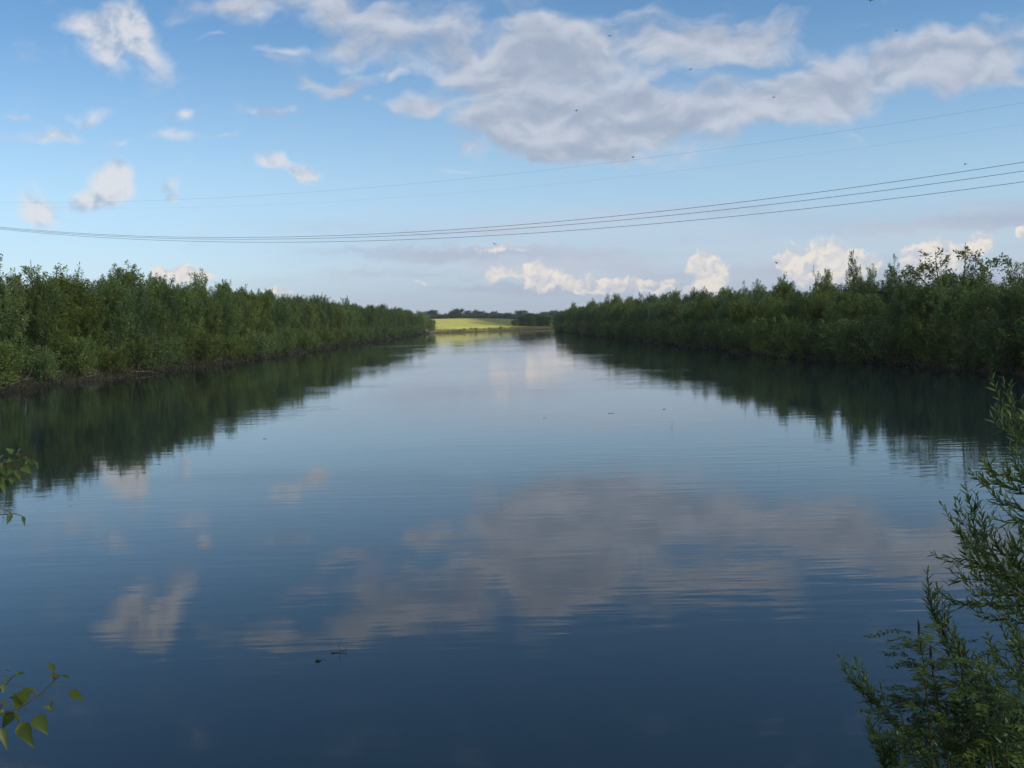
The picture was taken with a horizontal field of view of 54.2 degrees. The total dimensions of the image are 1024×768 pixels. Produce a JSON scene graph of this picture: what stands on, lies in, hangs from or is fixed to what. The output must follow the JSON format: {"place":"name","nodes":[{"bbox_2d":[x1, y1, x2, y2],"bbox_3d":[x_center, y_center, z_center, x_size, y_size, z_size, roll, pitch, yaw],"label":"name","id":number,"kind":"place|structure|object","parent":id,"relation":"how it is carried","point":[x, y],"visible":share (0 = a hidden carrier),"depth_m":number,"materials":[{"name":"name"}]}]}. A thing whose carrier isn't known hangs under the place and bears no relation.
{"place":"outdoors","nodes":[
{"label":"outdoors","id":0,"kind":"place"},
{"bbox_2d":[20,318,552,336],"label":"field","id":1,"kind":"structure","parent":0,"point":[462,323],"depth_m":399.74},
{"bbox_2d":[432,325,553,332],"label":"shore grass","id":2,"kind":"structure","parent":1,"relation":"on","point":[487,329],"depth_m":372.34,"materials":[{"name":"plant"}]},
{"bbox_2d":[0,329,1023,767],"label":"water","id":3,"kind":"structure","parent":0,"point":[524,549],"depth_m":13.90,"materials":[{"name":"blue liquid"}]},
{"bbox_2d":[0,328,1023,391],"bbox_3d":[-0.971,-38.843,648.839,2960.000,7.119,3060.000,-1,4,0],"label":"ground","id":4,"kind":"structure","parent":0,"point":[689,344],"depth_m":67.91,"materials":[{"name":"plant"}]},
{"bbox_2d":[0,296,12,347],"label":"willow tree","id":5,"kind":"object","parent":4,"relation":"on","point":[7,315],"visible":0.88,"depth_m":58.43,"materials":[{"name":"green plant"}]},
{"bbox_2d":[0,341,24,388],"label":"willow bush","id":6,"kind":"object","parent":4,"relation":"on","point":[4,360],"visible":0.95,"depth_m":56.05,"materials":[{"name":"green plant"}]},
{"bbox_2d":[0,278,31,372],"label":"willow tree","id":7,"kind":"object","parent":4,"relation":"on","point":[7,331],"visible":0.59,"depth_m":60.14,"materials":[{"name":"green plant"}]},
{"bbox_2d":[5,268,26,342],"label":"willow tree","id":8,"kind":"object","parent":4,"relation":"on","point":[11,283],"visible":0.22,"depth_m":66.42,"materials":[{"name":"green plant"}]},
{"bbox_2d":[0,331,38,380],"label":"willow bush","id":9,"kind":"object","parent":4,"relation":"on","point":[23,349],"visible":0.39,"depth_m":59.08,"materials":[{"name":"green plant"}]},
{"bbox_2d":[13,272,68,371],"bbox_3d":[-29.903,-3.911,63.939,3.384,6.795,3.500,2,3,44],"label":"willow tree","id":10,"kind":"object","parent":4,"relation":"on","point":[39,306],"visible":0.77,"depth_m":63.55,"materials":[{"name":"green plant"}]},
{"bbox_2d":[0,441,84,750],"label":"poplar sapling","id":11,"kind":"object","parent":4,"relation":"on","point":[23,730],"visible":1,"depth_m":2.35,"materials":[{"name":"green plant"}]},
{"bbox_2d":[24,345,67,382],"bbox_3d":[-29.527,-1.250,62.436,2.766,2.625,2.319,-1,4,14],"label":"willow bush","id":12,"kind":"object","parent":4,"relation":"on","point":[43,363],"visible":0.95,"depth_m":62.27,"materials":[{"name":"green plant"}]},
{"bbox_2d":[3,260,93,343],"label":"willow tree","id":13,"kind":"object","parent":4,"relation":"on","point":[62,280],"visible":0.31,"depth_m":68.07,"materials":[{"name":"green plant"}]},
{"bbox_2d":[27,274,86,364],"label":"willow tree","id":14,"kind":"object","parent":4,"relation":"on","point":[67,300],"visible":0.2,"depth_m":67.01,"materials":[{"name":"green plant"}]},
{"bbox_2d":[55,334,109,375],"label":"willow bush","id":15,"kind":"object","parent":4,"relation":"on","point":[82,347],"visible":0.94,"depth_m":66.36,"materials":[{"name":"green plant"}]},
{"bbox_2d":[61,275,109,364],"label":"willow tree","id":16,"kind":"object","parent":4,"relation":"on","point":[85,302],"visible":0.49,"depth_m":69.78,"materials":[{"name":"green plant"}]},
{"bbox_2d":[84,274,118,357],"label":"willow tree","id":17,"kind":"object","parent":4,"relation":"on","point":[95,285],"visible":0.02,"depth_m":78.04,"materials":[{"name":"green plant"}]},
{"bbox_2d":[89,343,136,374],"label":"willow bush","id":18,"kind":"object","parent":4,"relation":"on","point":[107,361],"visible":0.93,"depth_m":70.39,"materials":[{"name":"green plant"}]},
{"bbox_2d":[90,274,138,364],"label":"willow tree","id":19,"kind":"object","parent":4,"relation":"on","point":[111,301],"visible":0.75,"depth_m":72.57,"materials":[{"name":"green plant"}]},
{"bbox_2d":[108,286,145,359],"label":"willow tree","id":20,"kind":"object","parent":4,"relation":"on","point":[138,335],"visible":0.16,"depth_m":76.15,"materials":[{"name":"green plant"}]},
{"bbox_2d":[103,259,169,341],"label":"willow tree","id":21,"kind":"object","parent":4,"relation":"on","point":[132,276],"visible":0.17,"depth_m":84.12,"materials":[{"name":"green plant"}]},
{"bbox_2d":[125,281,155,360],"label":"willow tree","id":22,"kind":"object","parent":4,"relation":"on","point":[141,296],"visible":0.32,"depth_m":78.75,"materials":[{"name":"green plant"}]},
{"bbox_2d":[123,334,162,370],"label":"willow bush","id":23,"kind":"object","parent":4,"relation":"on","point":[143,353],"visible":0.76,"depth_m":74.76,"materials":[{"name":"green plant"}]},
{"bbox_2d":[131,285,177,354],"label":"willow tree","id":24,"kind":"object","parent":4,"relation":"on","point":[157,307],"visible":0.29,"depth_m":82.59,"materials":[{"name":"green plant"}]},
{"bbox_2d":[139,332,173,370],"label":"willow bush","id":25,"kind":"object","parent":4,"relation":"on","point":[156,349],"visible":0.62,"depth_m":77.68,"materials":[{"name":"green plant"}]},
{"bbox_2d":[146,281,184,353],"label":"willow tree","id":26,"kind":"object","parent":4,"relation":"on","point":[170,303],"visible":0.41,"depth_m":85.19,"materials":[{"name":"green plant"}]},
{"bbox_2d":[157,334,184,366],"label":"willow bush","id":27,"kind":"object","parent":4,"relation":"on","point":[174,347],"visible":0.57,"depth_m":81.83,"materials":[{"name":"green plant"}]},
{"bbox_2d":[162,331,189,364],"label":"willow bush","id":28,"kind":"object","parent":4,"relation":"on","point":[177,356],"visible":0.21,"depth_m":84.50,"materials":[{"name":"green plant"}]},
{"bbox_2d":[156,281,198,350],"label":"willow tree","id":29,"kind":"object","parent":4,"relation":"on","point":[183,300],"visible":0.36,"depth_m":87.29,"materials":[{"name":"green plant"}]},
{"bbox_2d":[169,325,199,360],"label":"willow bush","id":30,"kind":"object","parent":4,"relation":"on","point":[189,338],"visible":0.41,"depth_m":87.24,"materials":[{"name":"green plant"}]},
{"bbox_2d":[174,285,207,355],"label":"willow tree","id":31,"kind":"object","parent":4,"relation":"on","point":[197,316],"visible":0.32,"depth_m":91.10,"materials":[{"name":"green plant"}]},
{"bbox_2d":[186,268,213,295],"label":"willow tree","id":32,"kind":"object","parent":4,"relation":"on","point":[201,281],"visible":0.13,"depth_m":106.31,"materials":[{"name":"green plant"}]},
{"bbox_2d":[188,283,223,353],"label":"willow tree","id":33,"kind":"object","parent":4,"relation":"on","point":[210,322],"visible":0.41,"depth_m":94.80,"materials":[{"name":"green plant"}]},
{"bbox_2d":[189,327,227,364],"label":"willow bush","id":34,"kind":"object","parent":4,"relation":"on","point":[203,343],"visible":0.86,"depth_m":90.08,"materials":[{"name":"green plant"}]},
{"bbox_2d":[0,330,429,392],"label":"dead reeds","id":35,"kind":"object","parent":4,"relation":"on","point":[170,366],"visible":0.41,"depth_m":76.77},
{"bbox_2d":[203,290,236,354],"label":"willow tree","id":36,"kind":"object","parent":4,"relation":"on","point":[226,324],"visible":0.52,"depth_m":97.69,"materials":[{"name":"green plant"}]},
{"bbox_2d":[216,286,243,337],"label":"willow tree","id":37,"kind":"object","parent":4,"relation":"on","point":[233,302],"visible":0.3,"depth_m":100.79,"materials":[{"name":"green plant"}]},
{"bbox_2d":[220,334,242,360],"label":"willow bush","id":38,"kind":"object","parent":4,"relation":"on","point":[230,352],"visible":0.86,"depth_m":97.12,"materials":[{"name":"green plant"}]},
{"bbox_2d":[234,290,253,338],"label":"willow tree","id":39,"kind":"object","parent":4,"relation":"on","point":[248,312],"visible":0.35,"depth_m":107.11,"materials":[{"name":"green plant"}]},
{"bbox_2d":[236,332,264,359],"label":"willow bush","id":40,"kind":"object","parent":4,"relation":"on","point":[250,346],"visible":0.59,"depth_m":102.43,"materials":[{"name":"green plant"}]},
{"bbox_2d":[240,297,260,339],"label":"willow tree","id":41,"kind":"object","parent":4,"relation":"on","point":[256,321],"visible":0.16,"depth_m":110.64,"materials":[{"name":"green plant"}]},
{"bbox_2d":[241,287,265,339],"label":"willow tree","id":42,"kind":"object","parent":4,"relation":"on","point":[249,297],"visible":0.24,"depth_m":113.15,"materials":[{"name":"green plant"}]},
{"bbox_2d":[238,328,274,357],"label":"willow bush","id":43,"kind":"object","parent":4,"relation":"on","point":[264,339],"visible":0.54,"depth_m":106.26,"materials":[{"name":"green plant"}]},
{"bbox_2d":[253,292,275,335],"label":"willow tree","id":44,"kind":"object","parent":4,"relation":"on","point":[266,300],"visible":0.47,"depth_m":116.35,"materials":[{"name":"green plant"}]},
{"bbox_2d":[255,330,281,355],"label":"willow bush","id":45,"kind":"object","parent":4,"relation":"on","point":[274,337],"visible":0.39,"depth_m":110.69,"materials":[{"name":"green plant"}]},
{"bbox_2d":[261,301,282,334],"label":"willow tree","id":46,"kind":"object","parent":4,"relation":"on","point":[275,312],"visible":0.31,"depth_m":120.02,"materials":[{"name":"green plant"}]},
{"bbox_2d":[274,296,293,339],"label":"willow tree","id":47,"kind":"object","parent":4,"relation":"on","point":[285,319],"visible":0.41,"depth_m":122.04,"materials":[{"name":"green plant"}]},
{"bbox_2d":[269,327,300,353],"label":"willow bush","id":48,"kind":"object","parent":4,"relation":"on","point":[290,340],"visible":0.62,"depth_m":118.87,"materials":[{"name":"green plant"}]},
{"bbox_2d":[288,300,302,340],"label":"willow tree","id":49,"kind":"object","parent":4,"relation":"on","point":[295,308],"visible":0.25,"depth_m":128.01,"materials":[{"name":"green plant"}]},
{"bbox_2d":[288,294,309,341],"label":"willow tree","id":50,"kind":"object","parent":4,"relation":"on","point":[303,314],"visible":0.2,"depth_m":134.32,"materials":[{"name":"green plant"}]},
{"bbox_2d":[301,303,314,332],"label":"willow tree","id":51,"kind":"object","parent":4,"relation":"on","point":[307,308],"visible":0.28,"depth_m":136.97,"materials":[{"name":"green plant"}]},
{"bbox_2d":[297,330,320,350],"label":"willow bush","id":52,"kind":"object","parent":4,"relation":"on","point":[307,340],"visible":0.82,"depth_m":130.32,"materials":[{"name":"green plant"}]},
{"bbox_2d":[315,300,333,334],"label":"willow tree","id":53,"kind":"object","parent":4,"relation":"on","point":[329,309],"visible":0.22,"depth_m":154.50,"materials":[{"name":"green plant"}]},
{"bbox_2d":[338,327,359,345],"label":"willow bush","id":54,"kind":"object","parent":4,"relation":"on","point":[346,340],"visible":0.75,"depth_m":164.60,"materials":[{"name":"green plant"}]},
{"bbox_2d":[364,307,377,329],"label":"willow tree","id":55,"kind":"object","parent":4,"relation":"on","point":[370,318],"visible":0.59,"depth_m":207.45,"materials":[{"name":"green plant"}]},
{"bbox_2d":[658,299,674,322],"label":"willow tree","id":56,"kind":"object","parent":4,"relation":"on","point":[662,312],"visible":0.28,"depth_m":129.47,"materials":[{"name":"green plant"}]},
{"bbox_2d":[679,305,696,339],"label":"willow tree","id":57,"kind":"object","parent":4,"relation":"on","point":[683,316],"visible":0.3,"depth_m":114.12,"materials":[{"name":"green plant"}]},
{"bbox_2d":[684,301,707,339],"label":"willow tree","id":58,"kind":"object","parent":4,"relation":"on","point":[692,310],"visible":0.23,"depth_m":111.25,"materials":[{"name":"green plant"}]},
{"bbox_2d":[694,299,716,327],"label":"willow tree","id":59,"kind":"object","parent":4,"relation":"on","point":[706,306],"visible":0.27,"depth_m":109.04,"materials":[{"name":"green plant"}]},
{"bbox_2d":[705,296,732,330],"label":"willow tree","id":60,"kind":"object","parent":4,"relation":"on","point":[715,306],"visible":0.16,"depth_m":105.80,"materials":[{"name":"green plant"}]},
{"bbox_2d":[713,293,735,336],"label":"willow tree","id":61,"kind":"object","parent":4,"relation":"on","point":[724,303],"visible":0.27,"depth_m":102.58,"materials":[{"name":"green plant"}]},
{"bbox_2d":[720,296,757,347],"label":"willow tree","id":62,"kind":"object","parent":4,"relation":"on","point":[742,311],"visible":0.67,"depth_m":90.44,"materials":[{"name":"green plant"}]},
{"bbox_2d":[727,322,754,349],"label":"willow bush","id":63,"kind":"object","parent":4,"relation":"on","point":[739,337],"visible":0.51,"depth_m":88.93,"materials":[{"name":"green plant"}]},
{"bbox_2d":[734,314,783,354],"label":"willow bush","id":64,"kind":"object","parent":4,"relation":"on","point":[759,334],"visible":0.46,"depth_m":80.76,"materials":[{"name":"green plant"}]},
{"bbox_2d":[752,278,765,317],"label":"willow tree","id":65,"kind":"object","parent":4,"relation":"on","point":[758,291],"visible":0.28,"depth_m":103.03,"materials":[{"name":"green plant"}]},
{"bbox_2d":[752,297,784,338],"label":"willow tree","id":66,"kind":"object","parent":4,"relation":"on","point":[763,311],"visible":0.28,"depth_m":83.38,"materials":[{"name":"green plant"}]},
{"bbox_2d":[751,291,786,323],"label":"willow tree","id":67,"kind":"object","parent":4,"relation":"on","point":[767,300],"visible":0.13,"depth_m":86.95,"materials":[{"name":"green plant"}]},
{"bbox_2d":[762,277,799,305],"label":"willow tree","id":68,"kind":"object","parent":4,"relation":"on","point":[783,291],"visible":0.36,"depth_m":89.81,"materials":[{"name":"green plant"}]},
{"bbox_2d":[766,300,796,349],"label":"willow tree","id":69,"kind":"object","parent":4,"relation":"on","point":[775,311],"visible":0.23,"depth_m":80.95,"materials":[{"name":"green plant"}]},
{"bbox_2d":[761,315,810,357],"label":"willow bush","id":70,"kind":"object","parent":4,"relation":"on","point":[784,337],"visible":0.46,"depth_m":75.79,"materials":[{"name":"green plant"}]},
{"bbox_2d":[772,316,819,357],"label":"willow bush","id":71,"kind":"object","parent":4,"relation":"on","point":[803,353],"visible":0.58,"depth_m":73.52,"materials":[{"name":"green plant"}]},
{"bbox_2d":[776,289,825,329],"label":"willow tree","id":72,"kind":"object","parent":4,"relation":"on","point":[793,306],"visible":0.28,"depth_m":78.14,"materials":[{"name":"green plant"}]},
{"bbox_2d":[798,294,838,354],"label":"willow tree","id":73,"kind":"object","parent":4,"relation":"on","point":[818,308],"visible":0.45,"depth_m":71.72,"materials":[{"name":"green plant"}]},
{"bbox_2d":[799,288,842,329],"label":"willow tree","id":74,"kind":"object","parent":4,"relation":"on","point":[812,297],"visible":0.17,"depth_m":74.96,"materials":[{"name":"green plant"}]},
{"bbox_2d":[800,318,842,357],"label":"willow bush","id":75,"kind":"object","parent":4,"relation":"on","point":[810,332],"visible":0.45,"depth_m":70.82,"materials":[{"name":"green plant"}]},
{"bbox_2d":[812,268,836,302],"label":"willow tree","id":76,"kind":"object","parent":4,"relation":"on","point":[825,286],"visible":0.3,"depth_m":81.44,"materials":[{"name":"green plant"}]},
{"bbox_2d":[815,325,848,360],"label":"willow bush","id":77,"kind":"object","parent":4,"relation":"on","point":[830,352],"visible":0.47,"depth_m":68.98,"materials":[{"name":"green plant"}]},
{"bbox_2d":[822,287,880,348],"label":"willow tree","id":78,"kind":"object","parent":4,"relation":"on","point":[849,308],"visible":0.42,"depth_m":68.41,"materials":[{"name":"green plant"}]},
{"bbox_2d":[813,313,890,362],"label":"willow bush","id":79,"kind":"object","parent":4,"relation":"on","point":[850,331],"visible":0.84,"depth_m":65.19,"materials":[{"name":"green plant"}]},
{"bbox_2d":[844,250,863,302],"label":"willow tree","id":80,"kind":"object","parent":4,"relation":"on","point":[854,279],"visible":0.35,"depth_m":77.05,"materials":[{"name":"green plant"}]},
{"bbox_2d":[845,280,878,322],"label":"willow tree","id":81,"kind":"object","parent":4,"relation":"on","point":[857,290],"visible":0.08,"depth_m":74.01,"materials":[{"name":"green plant"}]},
{"bbox_2d":[857,293,901,351],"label":"willow tree","id":82,"kind":"object","parent":4,"relation":"on","point":[872,307],"visible":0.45,"depth_m":65.83,"materials":[{"name":"green plant"}]},
{"bbox_2d":[857,277,906,330],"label":"willow tree","id":83,"kind":"object","parent":4,"relation":"on","point":[883,291],"visible":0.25,"depth_m":70.12,"materials":[{"name":"green plant"}]},
{"bbox_2d":[857,313,911,363],"bbox_3d":[23.557,-2.779,62.296,4.254,3.238,4.237,5,8,33],"label":"willow bush","id":84,"kind":"object","parent":4,"relation":"on","point":[878,339],"visible":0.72,"depth_m":62.30,"materials":[{"name":"green plant"}]},
{"bbox_2d":[883,254,905,328],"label":"willow tree","id":85,"kind":"object","parent":4,"relation":"on","point":[891,276],"visible":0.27,"depth_m":70.44,"materials":[{"name":"green plant"}]},
{"bbox_2d":[876,279,929,351],"bbox_3d":[24.865,-4.307,62.895,3.385,4.658,3.744,-3,5,-9],"label":"willow tree","id":86,"kind":"object","parent":4,"relation":"on","point":[896,307],"visible":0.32,"depth_m":62.60,"materials":[{"name":"green plant"}]},
{"bbox_2d":[898,280,946,358],"bbox_3d":[25.206,-3.885,60.181,4.106,4.764,3.589,0,2,-22],"label":"willow tree","id":87,"kind":"object","parent":4,"relation":"on","point":[923,298],"visible":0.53,"depth_m":59.63,"materials":[{"name":"green plant"}]},
{"bbox_2d":[835,371,1023,767],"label":"willow shrub","id":88,"kind":"object","parent":4,"relation":"on","point":[1016,642],"visible":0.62,"depth_m":4.31,"materials":[{"name":"green plant"}]},
{"bbox_2d":[857,620,1023,767],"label":"indigo shrub","id":89,"kind":"object","parent":4,"relation":"on","point":[939,716],"visible":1,"depth_m":3.76,"materials":[{"name":"green plant"}]},
{"bbox_2d":[915,269,968,315],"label":"willow tree","id":90,"kind":"object","parent":4,"relation":"on","point":[951,280],"visible":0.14,"depth_m":65.57,"materials":[{"name":"green plant"}]},
{"bbox_2d":[887,242,1010,324],"bbox_3d":[26.454,-4.973,60.255,7.207,7.054,2.661,-1,4,0],"label":"poplar tree","id":91,"kind":"object","parent":4,"relation":"on","point":[921,269],"visible":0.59,"depth_m":60.12,"materials":[{"name":"green plant"}]},
{"bbox_2d":[927,279,974,358],"bbox_3d":[25.432,-3.688,57.390,3.454,4.672,3.019,-2,5,-43],"label":"willow tree","id":92,"kind":"object","parent":4,"relation":"on","point":[949,309],"visible":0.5,"depth_m":56.83,"materials":[{"name":"green plant"}]},
{"bbox_2d":[950,280,1007,360],"bbox_3d":[25.474,-3.455,54.368,3.487,4.428,3.371,-9,6,-44],"label":"willow tree","id":93,"kind":"object","parent":4,"relation":"on","point":[980,304],"visible":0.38,"depth_m":54.21,"materials":[{"name":"green plant"}]},
{"bbox_2d":[956,274,1006,336],"bbox_3d":[28.933,-4.662,61.647,3.955,4.265,3.833,-3,3,-36],"label":"willow tree","id":94,"kind":"object","parent":4,"relation":"on","point":[976,282],"visible":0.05,"depth_m":61.09,"materials":[{"name":"green plant"}]},
{"bbox_2d":[970,304,1023,373],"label":"willow bush","id":95,"kind":"object","parent":4,"relation":"on","point":[992,329],"visible":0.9,"depth_m":50.42,"materials":[{"name":"green plant"}]},
{"bbox_2d":[970,280,1023,359],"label":"willow tree","id":96,"kind":"object","parent":4,"relation":"on","point":[1002,307],"visible":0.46,"depth_m":51.47,"materials":[{"name":"green plant"}]},
{"bbox_2d":[998,316,1023,360],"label":"willow bush","id":97,"kind":"object","parent":4,"relation":"on","point":[1022,324],"visible":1,"depth_m":47.59,"materials":[{"name":"green plant"}]},
{"bbox_2d":[1001,255,1023,313],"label":"willow tree","id":98,"kind":"object","parent":4,"relation":"on","point":[1013,276],"visible":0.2,"depth_m":56.65,"materials":[{"name":"green plant"}]},
{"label":"power pole","id":99,"kind":"object","parent":4,"relation":"on","visible":0},
{"bbox_2d":[3,182,1019,241],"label":"power cable","id":100,"kind":"object","parent":99,"relation":"attached to","point":[582,229],"visible":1,"depth_m":85.70,"materials":[{"name":"metal"}]},
{"bbox_2d":[3,171,1021,238],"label":"power cable","id":101,"kind":"object","parent":99,"relation":"attached to","point":[580,223],"visible":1,"depth_m":84.87,"materials":[{"name":"metal"}]},
{"bbox_2d":[4,162,1022,237],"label":"power cable","id":102,"kind":"object","parent":99,"relation":"attached to","point":[544,222],"visible":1,"depth_m":85.57,"materials":[{"name":"metal"}]},
{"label":"power pole","id":103,"kind":"object","parent":4,"relation":"on","visible":0},
{"bbox_2d":[10,103,1018,202],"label":"power cable","id":104,"kind":"object","parent":103,"relation":"attached to","point":[496,175],"visible":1,"depth_m":145.67,"materials":[{"name":"metal"}]},
{"bbox_2d":[0,0,1023,319],"label":"sky","id":105,"kind":"structure","parent":0,"point":[104,103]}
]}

